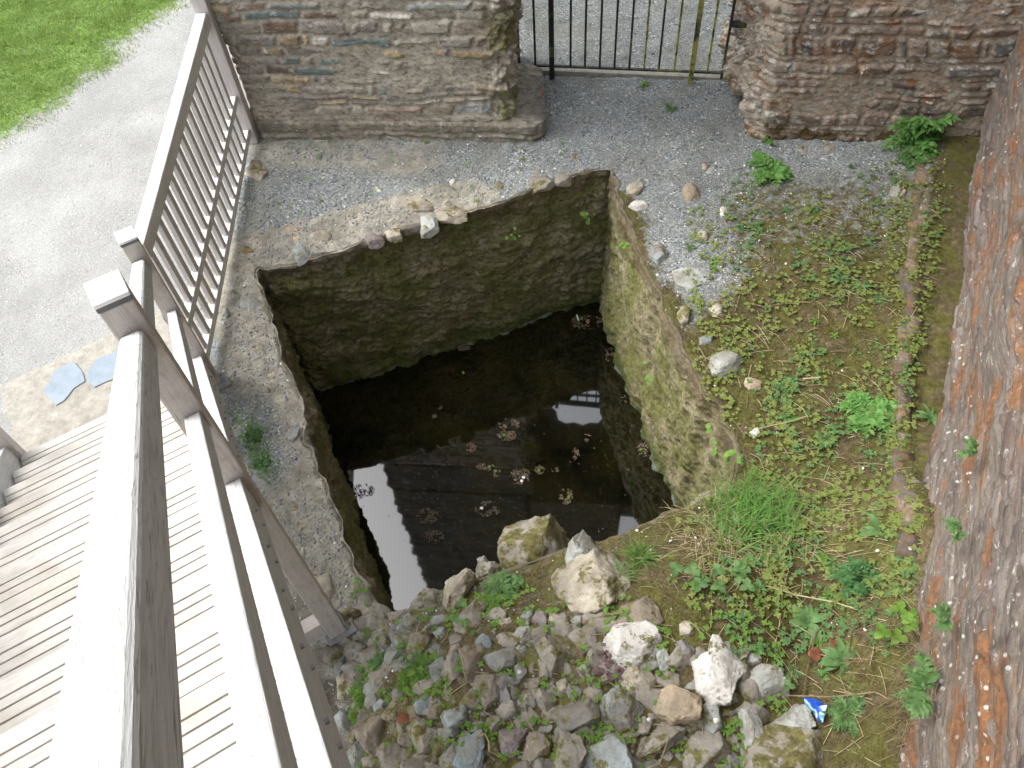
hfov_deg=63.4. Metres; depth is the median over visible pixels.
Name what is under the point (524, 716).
stone
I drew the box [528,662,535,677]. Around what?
stone
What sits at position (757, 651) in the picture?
leafy weed
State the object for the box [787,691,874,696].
twig
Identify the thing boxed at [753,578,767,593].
leafy weed
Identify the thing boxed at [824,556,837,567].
leafy weed
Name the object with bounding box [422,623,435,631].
stone
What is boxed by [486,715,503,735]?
stone
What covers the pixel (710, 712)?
stone
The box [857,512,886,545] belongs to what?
leafy weed
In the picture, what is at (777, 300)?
leafy weed
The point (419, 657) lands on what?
grass tuft
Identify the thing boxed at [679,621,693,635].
stone
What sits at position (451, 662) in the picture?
stone
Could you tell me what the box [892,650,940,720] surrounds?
wall fern
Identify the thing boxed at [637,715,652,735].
stone
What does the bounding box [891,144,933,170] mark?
ferny weed
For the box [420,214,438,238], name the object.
stone
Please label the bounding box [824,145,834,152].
stone
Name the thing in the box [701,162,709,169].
stone
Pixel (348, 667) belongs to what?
stone
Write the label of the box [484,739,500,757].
stone
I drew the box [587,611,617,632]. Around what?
stone
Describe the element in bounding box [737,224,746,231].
leafy weed
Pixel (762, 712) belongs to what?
stone
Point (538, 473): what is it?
floating debris
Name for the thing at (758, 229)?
leafy weed
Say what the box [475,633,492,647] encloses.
stone
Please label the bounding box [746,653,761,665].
stone
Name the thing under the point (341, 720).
stone
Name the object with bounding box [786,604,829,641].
leafy weed
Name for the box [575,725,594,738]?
stone
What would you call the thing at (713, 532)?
dry grass
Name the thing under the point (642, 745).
stone
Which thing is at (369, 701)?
stone
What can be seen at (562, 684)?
stone
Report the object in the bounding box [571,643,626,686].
stonecrop
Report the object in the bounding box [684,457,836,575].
long grass
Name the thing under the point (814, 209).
leafy weed
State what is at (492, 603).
ferny weed
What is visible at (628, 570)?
grass tuft
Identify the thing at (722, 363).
stone
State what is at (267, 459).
ferny weed
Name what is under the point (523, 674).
stone
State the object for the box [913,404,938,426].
leafy weed
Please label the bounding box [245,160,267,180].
stone
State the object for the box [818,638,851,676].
leafy weed
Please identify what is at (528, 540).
stone
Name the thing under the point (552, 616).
stone
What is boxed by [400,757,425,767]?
stone
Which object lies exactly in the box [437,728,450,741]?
stone
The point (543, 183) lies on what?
stone
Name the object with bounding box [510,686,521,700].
stone
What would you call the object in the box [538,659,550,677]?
stone
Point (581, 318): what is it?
floating debris
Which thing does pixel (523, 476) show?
floating debris
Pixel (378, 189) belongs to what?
stone
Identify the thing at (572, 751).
stone
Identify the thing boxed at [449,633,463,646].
stone
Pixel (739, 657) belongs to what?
leafy weed
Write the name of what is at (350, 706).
stone
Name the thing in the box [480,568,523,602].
ferny weed
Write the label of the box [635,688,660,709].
stone
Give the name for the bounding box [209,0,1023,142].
castle wall
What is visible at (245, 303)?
stone
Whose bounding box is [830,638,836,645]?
dead leaf
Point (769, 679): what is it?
stone
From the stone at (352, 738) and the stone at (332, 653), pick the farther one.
the stone at (332, 653)
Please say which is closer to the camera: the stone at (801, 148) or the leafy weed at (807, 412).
the leafy weed at (807, 412)
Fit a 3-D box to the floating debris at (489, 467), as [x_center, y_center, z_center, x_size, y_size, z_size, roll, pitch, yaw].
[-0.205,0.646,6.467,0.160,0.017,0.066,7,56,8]
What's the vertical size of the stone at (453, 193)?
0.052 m
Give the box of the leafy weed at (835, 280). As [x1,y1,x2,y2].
[827,273,852,285]
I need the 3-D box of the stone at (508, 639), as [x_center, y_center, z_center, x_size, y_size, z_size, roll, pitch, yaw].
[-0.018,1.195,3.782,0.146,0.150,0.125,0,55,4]
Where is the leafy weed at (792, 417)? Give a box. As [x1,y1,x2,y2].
[783,414,799,424]
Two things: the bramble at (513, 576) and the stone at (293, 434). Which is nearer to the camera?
the bramble at (513, 576)
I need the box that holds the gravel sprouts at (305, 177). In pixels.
[274,139,566,213]
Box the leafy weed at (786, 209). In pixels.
[780,206,791,214]
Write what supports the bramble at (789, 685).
on the ground at (26, 222)
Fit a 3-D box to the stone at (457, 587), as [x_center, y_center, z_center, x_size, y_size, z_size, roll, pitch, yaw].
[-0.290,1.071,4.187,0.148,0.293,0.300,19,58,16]
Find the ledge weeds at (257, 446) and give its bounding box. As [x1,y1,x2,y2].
[230,406,279,484]
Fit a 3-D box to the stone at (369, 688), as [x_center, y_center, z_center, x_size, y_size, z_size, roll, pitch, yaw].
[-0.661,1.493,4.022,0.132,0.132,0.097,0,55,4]
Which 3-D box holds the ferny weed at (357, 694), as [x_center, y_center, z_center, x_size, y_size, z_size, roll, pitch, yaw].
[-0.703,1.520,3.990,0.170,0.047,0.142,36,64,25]
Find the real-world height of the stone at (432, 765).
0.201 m
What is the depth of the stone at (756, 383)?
5.05 m
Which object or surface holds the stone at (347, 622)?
on the ground at (26, 222)
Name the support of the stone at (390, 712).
on the ground at (26, 222)
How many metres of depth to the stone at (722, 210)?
5.88 m
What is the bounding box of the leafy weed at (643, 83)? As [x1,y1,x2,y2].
[639,80,649,87]
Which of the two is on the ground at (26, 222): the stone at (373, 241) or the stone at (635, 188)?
the stone at (635, 188)
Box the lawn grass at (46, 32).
[0,0,191,148]
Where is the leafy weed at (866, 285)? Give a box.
[851,280,872,292]
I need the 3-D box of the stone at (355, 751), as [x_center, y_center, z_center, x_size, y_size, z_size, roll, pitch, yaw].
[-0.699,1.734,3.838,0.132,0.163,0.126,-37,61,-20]
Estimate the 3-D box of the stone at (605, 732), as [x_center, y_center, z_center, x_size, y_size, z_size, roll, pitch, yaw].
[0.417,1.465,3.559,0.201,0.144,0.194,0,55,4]
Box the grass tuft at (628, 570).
[612,554,647,583]
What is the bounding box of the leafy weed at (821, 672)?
[814,666,828,681]
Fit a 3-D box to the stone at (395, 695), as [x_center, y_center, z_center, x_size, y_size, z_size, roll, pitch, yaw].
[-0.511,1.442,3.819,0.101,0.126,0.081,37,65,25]
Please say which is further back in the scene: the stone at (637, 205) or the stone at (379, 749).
the stone at (637, 205)
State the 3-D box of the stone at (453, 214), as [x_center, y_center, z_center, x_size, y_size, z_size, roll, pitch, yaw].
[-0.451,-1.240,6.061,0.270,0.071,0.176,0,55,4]
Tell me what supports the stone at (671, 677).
on the ground at (26, 222)
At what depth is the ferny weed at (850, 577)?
3.72 m
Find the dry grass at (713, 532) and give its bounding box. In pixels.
[631,444,905,618]
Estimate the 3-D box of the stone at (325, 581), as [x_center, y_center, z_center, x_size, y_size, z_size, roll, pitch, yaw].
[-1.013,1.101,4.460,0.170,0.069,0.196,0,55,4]
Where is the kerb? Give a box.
[537,63,725,79]
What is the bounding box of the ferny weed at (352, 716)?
[347,709,358,724]
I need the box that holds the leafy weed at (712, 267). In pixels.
[709,264,718,271]
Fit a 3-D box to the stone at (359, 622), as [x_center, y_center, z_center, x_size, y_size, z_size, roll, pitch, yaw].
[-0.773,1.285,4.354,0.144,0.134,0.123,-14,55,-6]
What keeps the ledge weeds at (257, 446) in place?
on the ground at (26, 222)
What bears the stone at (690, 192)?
on the ground at (26, 222)
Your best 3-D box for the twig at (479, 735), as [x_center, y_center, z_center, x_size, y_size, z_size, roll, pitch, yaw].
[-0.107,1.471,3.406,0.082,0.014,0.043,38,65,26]
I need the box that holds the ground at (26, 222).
[0,0,980,767]
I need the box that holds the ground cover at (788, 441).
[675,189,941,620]
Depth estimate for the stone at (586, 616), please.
3.80 m
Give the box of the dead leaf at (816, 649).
[808,647,821,660]
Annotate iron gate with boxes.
[517,0,746,83]
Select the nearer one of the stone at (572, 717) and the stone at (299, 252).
the stone at (572, 717)
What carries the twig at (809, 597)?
on the ground cover at (788, 441)
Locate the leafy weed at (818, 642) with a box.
[810,636,822,646]
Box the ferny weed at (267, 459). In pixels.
[254,452,271,470]
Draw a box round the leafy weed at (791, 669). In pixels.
[784,664,803,682]
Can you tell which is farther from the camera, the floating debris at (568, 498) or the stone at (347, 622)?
the floating debris at (568, 498)
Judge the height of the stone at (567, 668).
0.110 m
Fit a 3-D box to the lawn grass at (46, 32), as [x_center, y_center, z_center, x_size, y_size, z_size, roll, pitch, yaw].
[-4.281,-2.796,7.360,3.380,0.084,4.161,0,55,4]
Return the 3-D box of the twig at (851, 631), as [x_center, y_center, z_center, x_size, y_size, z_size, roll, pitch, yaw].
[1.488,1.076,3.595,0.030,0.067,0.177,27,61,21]
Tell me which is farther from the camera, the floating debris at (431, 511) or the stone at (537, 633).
the floating debris at (431, 511)
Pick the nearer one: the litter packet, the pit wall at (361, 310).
the litter packet
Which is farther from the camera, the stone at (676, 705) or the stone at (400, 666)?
the stone at (400, 666)
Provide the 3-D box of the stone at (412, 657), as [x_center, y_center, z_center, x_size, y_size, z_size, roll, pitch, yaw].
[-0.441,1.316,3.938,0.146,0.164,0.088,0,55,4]
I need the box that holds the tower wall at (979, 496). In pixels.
[888,23,1023,767]
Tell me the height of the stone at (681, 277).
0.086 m
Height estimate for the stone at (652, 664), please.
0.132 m
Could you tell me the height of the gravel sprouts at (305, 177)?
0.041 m
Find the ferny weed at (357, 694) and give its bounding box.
[349,681,366,711]
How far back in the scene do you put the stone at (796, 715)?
3.48 m
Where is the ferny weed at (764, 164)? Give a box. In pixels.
[746,150,793,187]
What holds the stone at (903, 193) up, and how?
on the ground at (26, 222)
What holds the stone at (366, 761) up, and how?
on the ground at (26, 222)
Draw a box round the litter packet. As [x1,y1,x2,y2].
[804,698,826,722]
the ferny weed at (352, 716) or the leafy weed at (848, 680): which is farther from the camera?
the ferny weed at (352, 716)
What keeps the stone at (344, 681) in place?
on the ground at (26, 222)
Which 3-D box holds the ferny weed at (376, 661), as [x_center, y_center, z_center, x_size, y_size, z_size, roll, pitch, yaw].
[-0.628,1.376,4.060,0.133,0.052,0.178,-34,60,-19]
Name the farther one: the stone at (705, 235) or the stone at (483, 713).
the stone at (705, 235)
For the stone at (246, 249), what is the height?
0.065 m
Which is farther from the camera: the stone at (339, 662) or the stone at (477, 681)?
the stone at (339, 662)
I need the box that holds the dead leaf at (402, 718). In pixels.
[397,712,408,723]
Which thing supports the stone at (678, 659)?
on the ground at (26, 222)
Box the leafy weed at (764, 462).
[760,453,774,469]
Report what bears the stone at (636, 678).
on the ground at (26, 222)
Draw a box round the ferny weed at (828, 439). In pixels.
[816,432,838,449]
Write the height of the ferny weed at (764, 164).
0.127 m
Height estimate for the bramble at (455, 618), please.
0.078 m
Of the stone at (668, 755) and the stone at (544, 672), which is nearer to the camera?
the stone at (668, 755)
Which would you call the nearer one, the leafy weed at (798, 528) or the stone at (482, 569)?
the leafy weed at (798, 528)
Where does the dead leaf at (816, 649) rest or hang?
on the ground at (26, 222)
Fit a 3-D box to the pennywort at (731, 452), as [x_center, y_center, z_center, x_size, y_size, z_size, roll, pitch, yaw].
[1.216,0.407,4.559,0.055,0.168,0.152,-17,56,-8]
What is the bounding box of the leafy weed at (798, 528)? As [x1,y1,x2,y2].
[791,522,807,536]
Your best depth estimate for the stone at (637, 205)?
5.98 m
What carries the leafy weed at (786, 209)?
on the ground at (26, 222)
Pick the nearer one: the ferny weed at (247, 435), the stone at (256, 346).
the ferny weed at (247, 435)
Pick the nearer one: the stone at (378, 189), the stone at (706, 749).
the stone at (706, 749)
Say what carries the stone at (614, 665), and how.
on the ground at (26, 222)
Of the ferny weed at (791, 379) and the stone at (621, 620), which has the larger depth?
the ferny weed at (791, 379)
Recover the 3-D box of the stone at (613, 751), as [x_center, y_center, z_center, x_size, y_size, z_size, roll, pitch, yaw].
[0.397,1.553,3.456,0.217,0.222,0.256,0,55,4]
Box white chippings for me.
[222,81,939,702]
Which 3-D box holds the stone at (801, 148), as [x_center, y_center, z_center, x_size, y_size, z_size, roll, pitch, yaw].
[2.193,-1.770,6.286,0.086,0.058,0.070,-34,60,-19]
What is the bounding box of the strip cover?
[876,154,953,582]
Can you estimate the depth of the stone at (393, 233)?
5.93 m
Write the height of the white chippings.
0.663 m
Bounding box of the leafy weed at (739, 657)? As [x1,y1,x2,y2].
[738,649,747,661]
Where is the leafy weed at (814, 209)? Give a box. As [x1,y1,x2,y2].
[811,202,819,214]
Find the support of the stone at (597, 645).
on the ground at (26, 222)
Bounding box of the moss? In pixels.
[370,135,966,767]
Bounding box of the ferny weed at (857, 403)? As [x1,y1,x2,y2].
[833,389,897,438]
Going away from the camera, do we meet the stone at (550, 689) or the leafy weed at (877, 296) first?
the stone at (550, 689)
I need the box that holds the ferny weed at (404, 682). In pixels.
[391,664,421,697]
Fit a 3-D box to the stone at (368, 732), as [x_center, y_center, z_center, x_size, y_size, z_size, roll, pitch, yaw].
[-0.587,1.581,3.818,0.257,0.206,0.210,-39,61,-22]
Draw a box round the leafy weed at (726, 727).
[720,721,732,737]
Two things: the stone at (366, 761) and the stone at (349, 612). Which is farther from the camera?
the stone at (349, 612)
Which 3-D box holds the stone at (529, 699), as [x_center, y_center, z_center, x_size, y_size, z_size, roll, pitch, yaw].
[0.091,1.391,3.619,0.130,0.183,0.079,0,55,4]
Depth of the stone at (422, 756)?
3.50 m
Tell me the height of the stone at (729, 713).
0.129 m
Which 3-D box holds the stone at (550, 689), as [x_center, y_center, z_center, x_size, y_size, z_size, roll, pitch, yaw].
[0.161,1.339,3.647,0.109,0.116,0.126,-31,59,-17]
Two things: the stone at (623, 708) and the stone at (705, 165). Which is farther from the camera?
the stone at (705, 165)
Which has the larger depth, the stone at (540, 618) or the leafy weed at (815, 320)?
the leafy weed at (815, 320)
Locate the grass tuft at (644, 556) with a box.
[613,530,671,577]
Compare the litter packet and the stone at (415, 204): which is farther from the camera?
the stone at (415, 204)
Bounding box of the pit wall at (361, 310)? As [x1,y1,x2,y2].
[254,166,742,625]
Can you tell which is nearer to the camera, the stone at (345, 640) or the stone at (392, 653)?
the stone at (392, 653)
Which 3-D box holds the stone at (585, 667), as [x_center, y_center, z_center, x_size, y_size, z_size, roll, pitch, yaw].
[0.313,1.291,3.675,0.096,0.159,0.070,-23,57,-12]
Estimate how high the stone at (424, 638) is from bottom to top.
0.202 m
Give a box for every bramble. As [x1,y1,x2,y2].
[449,597,478,633]
[511,573,521,586]
[669,562,725,593]
[711,560,755,590]
[773,664,795,690]
[874,601,908,643]
[900,608,920,632]
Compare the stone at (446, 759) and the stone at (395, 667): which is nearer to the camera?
the stone at (446, 759)
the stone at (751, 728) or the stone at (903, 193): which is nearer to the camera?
the stone at (751, 728)
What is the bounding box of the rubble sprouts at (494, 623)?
[347,574,795,767]
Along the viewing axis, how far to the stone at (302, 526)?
4.65 m
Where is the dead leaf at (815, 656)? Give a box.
[810,651,820,661]
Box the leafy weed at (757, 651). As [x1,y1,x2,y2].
[749,642,765,655]
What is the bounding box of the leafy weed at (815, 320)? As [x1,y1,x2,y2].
[808,317,819,325]
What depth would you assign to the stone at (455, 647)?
3.73 m
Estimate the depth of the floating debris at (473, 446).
6.57 m
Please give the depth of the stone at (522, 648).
3.71 m
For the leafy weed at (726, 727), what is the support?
on the ground at (26, 222)
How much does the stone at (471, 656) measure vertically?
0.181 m
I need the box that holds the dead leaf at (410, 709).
[407,706,414,713]
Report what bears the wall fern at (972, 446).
attached to the tower wall at (979, 496)
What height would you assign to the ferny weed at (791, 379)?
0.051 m
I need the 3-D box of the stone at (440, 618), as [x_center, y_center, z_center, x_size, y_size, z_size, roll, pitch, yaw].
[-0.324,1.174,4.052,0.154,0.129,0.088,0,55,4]
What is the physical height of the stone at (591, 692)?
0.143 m
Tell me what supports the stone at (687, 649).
on the ground at (26, 222)
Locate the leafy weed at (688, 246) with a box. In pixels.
[684,243,697,251]
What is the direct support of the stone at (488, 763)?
on the ground at (26, 222)
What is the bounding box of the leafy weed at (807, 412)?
[802,409,811,414]
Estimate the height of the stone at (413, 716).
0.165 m
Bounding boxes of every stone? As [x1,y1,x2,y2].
[223,307,229,318]
[232,291,239,299]
[239,297,262,310]
[242,246,253,253]
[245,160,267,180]
[253,330,265,337]
[253,343,261,349]
[262,387,270,392]
[284,227,299,231]
[287,426,300,441]
[290,241,309,266]
[291,504,297,510]
[293,235,299,241]
[298,524,306,531]
[300,546,305,554]
[310,230,331,241]
[315,573,336,598]
[320,636,339,644]
[322,644,343,668]
[334,655,345,677]
[334,708,350,734]
[335,699,350,709]
[336,672,354,699]
[337,634,351,645]
[338,607,361,619]
[339,660,359,674]
[344,618,353,629]
[345,701,361,712]
[346,741,364,767]
[348,732,356,743]
[351,634,370,648]
[351,706,385,759]
[353,616,366,632]
[353,639,367,651]
[356,212,364,221]
[361,643,379,668]
[361,755,371,767]
[362,694,375,708]
[363,680,376,695]
[364,233,384,249]
[365,601,392,631]
[368,661,391,690]
[372,698,386,711]
[374,187,382,191]
[374,740,387,756]
[377,633,390,649]
[377,742,407,767]
[381,624,391,634]
[381,699,400,722]
[383,646,403,664]
[384,225,402,242]
[387,609,405,620]
[388,626,410,647]
[392,657,403,671]
[392,685,403,702]
[396,723,406,734]
[397,732,410,746]
[398,197,434,211]
[398,660,412,673]
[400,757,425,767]
[401,616,417,630]
[402,697,410,706]
[405,653,417,661]
[406,631,432,655]
[406,718,437,754]
[408,711,421,722]
[409,588,442,616]
[412,679,433,694]
[412,695,430,715]
[412,754,427,759]
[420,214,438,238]
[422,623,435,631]
[425,644,440,653]
[425,762,439,767]
[426,703,443,720]
[429,657,444,675]
[430,614,448,625]
[430,688,441,704]
[431,674,444,685]
[431,755,437,762]
[432,626,446,638]
[432,740,450,756]
[435,205,468,224]
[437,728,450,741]
[439,190,458,198]
[439,743,456,767]
[440,650,459,683]
[440,704,467,728]
[442,568,476,612]
[442,686,451,701]
[442,727,459,738]
[444,199,451,206]
[446,643,462,658]
[449,178,455,184]
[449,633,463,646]
[453,599,487,633]
[453,729,485,767]
[458,643,486,683]
[458,688,479,710]
[467,720,484,732]
[470,673,498,689]
[475,561,501,577]
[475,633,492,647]
[477,555,487,562]
[478,674,499,710]
[480,710,490,716]
[483,648,516,672]
[483,759,494,767]
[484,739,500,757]
[485,607,506,619]
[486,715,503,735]
[493,181,503,189]
[495,700,520,721]
[496,617,511,625]
[496,632,519,647]
[496,671,522,690]
[497,514,569,569]
[498,685,511,703]
[498,727,528,757]
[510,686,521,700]
[512,626,531,644]
[512,760,532,767]
[513,706,539,729]
[514,663,527,679]
[516,644,530,653]
[517,699,527,712]
[520,608,533,618]
[521,690,536,707]
[521,731,551,765]
[522,619,530,625]
[523,677,541,688]
[527,640,537,648]
[528,175,555,193]
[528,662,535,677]
[531,625,551,641]
[531,687,557,711]
[532,610,547,625]
[533,758,552,767]
[536,633,566,677]
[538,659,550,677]
[538,724,552,733]
[541,703,564,722]
[545,164,553,172]
[545,681,556,694]
[548,611,559,622]
[549,697,600,732]
[550,614,571,637]
[551,548,632,613]
[551,730,588,767]
[551,735,556,745]
[553,690,565,697]
[554,171,573,186]
[554,726,560,734]
[556,677,569,693]
[564,529,596,563]
[564,661,571,674]
[567,628,596,651]
[567,683,582,698]
[570,615,581,628]
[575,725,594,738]
[576,664,591,676]
[581,624,597,636]
[582,612,594,623]
[582,682,603,701]
[584,732,633,767]
[585,648,604,668]
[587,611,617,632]
[592,642,603,650]
[595,705,624,738]
[597,673,613,684]
[599,658,618,674]
[599,705,606,722]
[601,685,643,734]
[603,621,662,669]
[616,616,628,624]
[617,596,663,625]
[618,666,656,696]
[622,730,640,738]
[626,182,642,195]
[628,200,648,210]
[629,738,638,747]
[632,756,641,767]
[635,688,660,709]
[636,736,658,761]
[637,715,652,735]
[639,659,658,671]
[639,721,686,757]
[642,759,659,767]
[648,243,667,263]
[648,713,657,720]
[652,683,701,725]
[654,670,679,687]
[656,647,670,671]
[660,749,673,760]
[666,645,694,671]
[672,267,708,289]
[673,735,687,746]
[675,752,682,760]
[676,305,690,324]
[676,639,694,654]
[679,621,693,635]
[682,182,700,202]
[682,730,730,767]
[684,682,694,689]
[685,715,707,731]
[689,654,698,665]
[691,634,745,707]
[694,490,722,503]
[695,646,705,655]
[696,230,708,240]
[699,335,712,344]
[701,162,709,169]
[701,702,722,732]
[706,168,714,173]
[708,351,741,377]
[709,299,723,316]
[719,207,727,215]
[721,708,735,716]
[723,749,737,767]
[726,733,738,744]
[729,716,737,732]
[731,692,739,703]
[732,756,741,767]
[735,701,769,725]
[735,743,740,751]
[737,640,751,660]
[737,678,767,706]
[738,708,763,749]
[740,664,750,680]
[740,746,744,755]
[741,724,823,767]
[744,377,762,389]
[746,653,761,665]
[749,427,759,438]
[749,663,789,703]
[768,704,816,728]
[798,145,804,151]
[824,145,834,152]
[889,183,900,196]
[898,189,905,200]
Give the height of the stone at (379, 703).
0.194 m
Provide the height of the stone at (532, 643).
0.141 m
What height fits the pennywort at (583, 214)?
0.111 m
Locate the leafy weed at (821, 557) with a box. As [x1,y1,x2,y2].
[814,552,831,568]
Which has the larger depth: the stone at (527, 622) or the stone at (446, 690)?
the stone at (527, 622)
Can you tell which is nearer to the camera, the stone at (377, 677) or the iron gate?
the stone at (377, 677)
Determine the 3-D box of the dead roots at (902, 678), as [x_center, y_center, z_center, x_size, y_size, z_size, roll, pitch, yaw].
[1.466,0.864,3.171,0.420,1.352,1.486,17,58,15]
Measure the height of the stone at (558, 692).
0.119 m
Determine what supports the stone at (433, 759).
on the ground at (26, 222)
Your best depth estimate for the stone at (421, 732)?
3.52 m
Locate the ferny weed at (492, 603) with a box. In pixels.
[473,592,500,613]
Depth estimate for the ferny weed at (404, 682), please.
3.76 m
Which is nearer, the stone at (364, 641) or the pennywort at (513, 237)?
the stone at (364, 641)
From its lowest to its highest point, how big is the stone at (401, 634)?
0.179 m
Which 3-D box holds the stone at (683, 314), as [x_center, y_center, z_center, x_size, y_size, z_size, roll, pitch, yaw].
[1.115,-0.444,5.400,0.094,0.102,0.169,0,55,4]
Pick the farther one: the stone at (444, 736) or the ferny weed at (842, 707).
the stone at (444, 736)
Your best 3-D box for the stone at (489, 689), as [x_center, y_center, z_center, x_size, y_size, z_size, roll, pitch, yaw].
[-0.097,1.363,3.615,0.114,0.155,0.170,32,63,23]
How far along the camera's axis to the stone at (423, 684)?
3.69 m
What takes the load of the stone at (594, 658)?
on the ground at (26, 222)
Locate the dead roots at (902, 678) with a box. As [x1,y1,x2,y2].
[806,535,967,767]
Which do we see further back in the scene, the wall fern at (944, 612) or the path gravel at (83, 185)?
the path gravel at (83, 185)
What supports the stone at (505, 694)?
on the ground at (26, 222)
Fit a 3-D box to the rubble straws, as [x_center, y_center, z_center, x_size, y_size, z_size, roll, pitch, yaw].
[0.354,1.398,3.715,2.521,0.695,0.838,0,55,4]
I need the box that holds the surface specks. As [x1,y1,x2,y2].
[362,350,636,540]
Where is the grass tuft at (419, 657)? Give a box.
[386,641,441,692]
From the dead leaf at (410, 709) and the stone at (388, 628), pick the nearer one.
the dead leaf at (410, 709)
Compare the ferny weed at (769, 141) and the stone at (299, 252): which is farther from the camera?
the ferny weed at (769, 141)
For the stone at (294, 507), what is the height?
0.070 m
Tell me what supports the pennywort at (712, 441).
attached to the pit wall at (361, 310)
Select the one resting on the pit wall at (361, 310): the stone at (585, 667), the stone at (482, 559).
the stone at (482, 559)
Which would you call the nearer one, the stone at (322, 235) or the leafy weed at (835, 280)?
the leafy weed at (835, 280)
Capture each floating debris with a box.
[353,483,373,498]
[416,508,437,524]
[423,530,443,542]
[458,345,470,350]
[466,443,475,453]
[475,500,500,516]
[476,463,495,470]
[497,418,520,440]
[510,468,530,484]
[535,465,544,474]
[558,489,572,504]
[572,315,601,328]
[636,442,649,456]
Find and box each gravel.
[0,8,240,434]
[194,75,944,763]
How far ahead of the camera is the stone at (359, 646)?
4.21 m
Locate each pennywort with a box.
[505,227,519,239]
[580,212,595,224]
[618,242,628,248]
[643,361,652,384]
[705,423,717,455]
[723,449,740,463]
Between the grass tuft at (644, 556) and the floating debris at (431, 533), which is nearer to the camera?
the grass tuft at (644, 556)
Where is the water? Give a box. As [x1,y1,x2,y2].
[314,301,676,610]
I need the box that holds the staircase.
[0,226,356,767]
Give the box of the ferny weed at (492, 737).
[478,722,498,741]
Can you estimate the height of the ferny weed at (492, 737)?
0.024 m
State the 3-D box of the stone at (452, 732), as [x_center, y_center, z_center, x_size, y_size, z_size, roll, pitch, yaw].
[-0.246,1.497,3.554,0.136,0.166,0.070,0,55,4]
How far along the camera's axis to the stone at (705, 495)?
4.56 m
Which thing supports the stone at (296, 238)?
on the ground at (26, 222)
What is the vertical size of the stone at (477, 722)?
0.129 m
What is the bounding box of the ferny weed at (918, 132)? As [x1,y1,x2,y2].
[880,113,961,158]
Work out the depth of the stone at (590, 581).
3.90 m
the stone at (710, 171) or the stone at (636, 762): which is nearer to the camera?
the stone at (636, 762)
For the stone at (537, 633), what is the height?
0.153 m
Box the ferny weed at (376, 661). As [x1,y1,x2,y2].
[366,649,385,671]
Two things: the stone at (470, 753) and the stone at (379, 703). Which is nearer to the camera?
the stone at (470, 753)
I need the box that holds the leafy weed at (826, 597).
[816,587,831,606]
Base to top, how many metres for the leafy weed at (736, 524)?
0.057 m
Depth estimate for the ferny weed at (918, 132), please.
6.06 m
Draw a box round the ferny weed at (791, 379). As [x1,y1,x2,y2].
[772,375,803,396]
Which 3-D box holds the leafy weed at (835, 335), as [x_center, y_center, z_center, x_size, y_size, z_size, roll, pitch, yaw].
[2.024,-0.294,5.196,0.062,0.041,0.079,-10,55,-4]
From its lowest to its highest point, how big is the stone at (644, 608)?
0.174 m
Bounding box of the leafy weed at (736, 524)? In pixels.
[724,516,748,536]
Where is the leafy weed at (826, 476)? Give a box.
[820,471,830,479]
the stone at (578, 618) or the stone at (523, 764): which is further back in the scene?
the stone at (578, 618)
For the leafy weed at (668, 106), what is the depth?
6.59 m
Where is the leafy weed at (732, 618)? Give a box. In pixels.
[724,611,736,623]
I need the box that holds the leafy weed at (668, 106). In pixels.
[663,102,676,113]
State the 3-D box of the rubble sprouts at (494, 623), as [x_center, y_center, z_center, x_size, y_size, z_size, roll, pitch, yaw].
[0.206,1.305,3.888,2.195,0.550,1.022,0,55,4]
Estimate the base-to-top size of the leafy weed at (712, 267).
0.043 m
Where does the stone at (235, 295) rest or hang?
on the ground at (26, 222)
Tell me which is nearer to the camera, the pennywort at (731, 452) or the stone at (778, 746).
the stone at (778, 746)
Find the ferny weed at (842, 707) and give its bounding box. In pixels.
[822,692,866,737]
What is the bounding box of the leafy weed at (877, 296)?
[871,293,891,304]
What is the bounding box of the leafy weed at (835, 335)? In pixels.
[830,332,839,340]
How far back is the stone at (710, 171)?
6.16 m
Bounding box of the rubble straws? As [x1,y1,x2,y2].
[354,596,891,767]
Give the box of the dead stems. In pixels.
[672,197,946,708]
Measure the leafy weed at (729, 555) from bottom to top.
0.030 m
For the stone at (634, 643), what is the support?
on the ground at (26, 222)
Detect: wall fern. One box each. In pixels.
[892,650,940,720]
[929,601,952,632]
[939,516,966,544]
[956,435,978,458]
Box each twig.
[476,733,489,751]
[568,611,622,625]
[647,736,669,767]
[759,415,807,428]
[766,585,855,609]
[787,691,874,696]
[803,613,833,697]
[848,616,865,652]
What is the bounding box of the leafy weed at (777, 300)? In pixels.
[770,293,784,305]
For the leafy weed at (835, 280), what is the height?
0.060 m
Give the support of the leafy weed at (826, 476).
on the ground at (26, 222)
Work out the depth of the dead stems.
4.65 m
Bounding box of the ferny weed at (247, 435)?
[243,425,261,444]
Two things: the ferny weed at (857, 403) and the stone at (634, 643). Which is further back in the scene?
the ferny weed at (857, 403)
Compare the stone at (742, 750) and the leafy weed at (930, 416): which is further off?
the leafy weed at (930, 416)
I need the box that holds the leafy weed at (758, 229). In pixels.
[751,225,763,235]
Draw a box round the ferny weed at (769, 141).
[759,136,776,144]
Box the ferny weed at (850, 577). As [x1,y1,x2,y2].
[826,553,885,598]
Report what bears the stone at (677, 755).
on the ground at (26, 222)
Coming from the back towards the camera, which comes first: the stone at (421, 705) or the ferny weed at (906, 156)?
the ferny weed at (906, 156)
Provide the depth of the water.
6.57 m
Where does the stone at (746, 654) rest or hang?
on the ground at (26, 222)
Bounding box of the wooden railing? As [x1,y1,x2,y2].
[134,0,258,358]
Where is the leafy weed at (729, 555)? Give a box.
[721,554,738,568]
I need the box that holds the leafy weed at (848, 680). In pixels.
[842,670,855,688]
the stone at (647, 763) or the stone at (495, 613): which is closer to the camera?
the stone at (647, 763)
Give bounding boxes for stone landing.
[0,311,173,451]
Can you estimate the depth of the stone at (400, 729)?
3.65 m

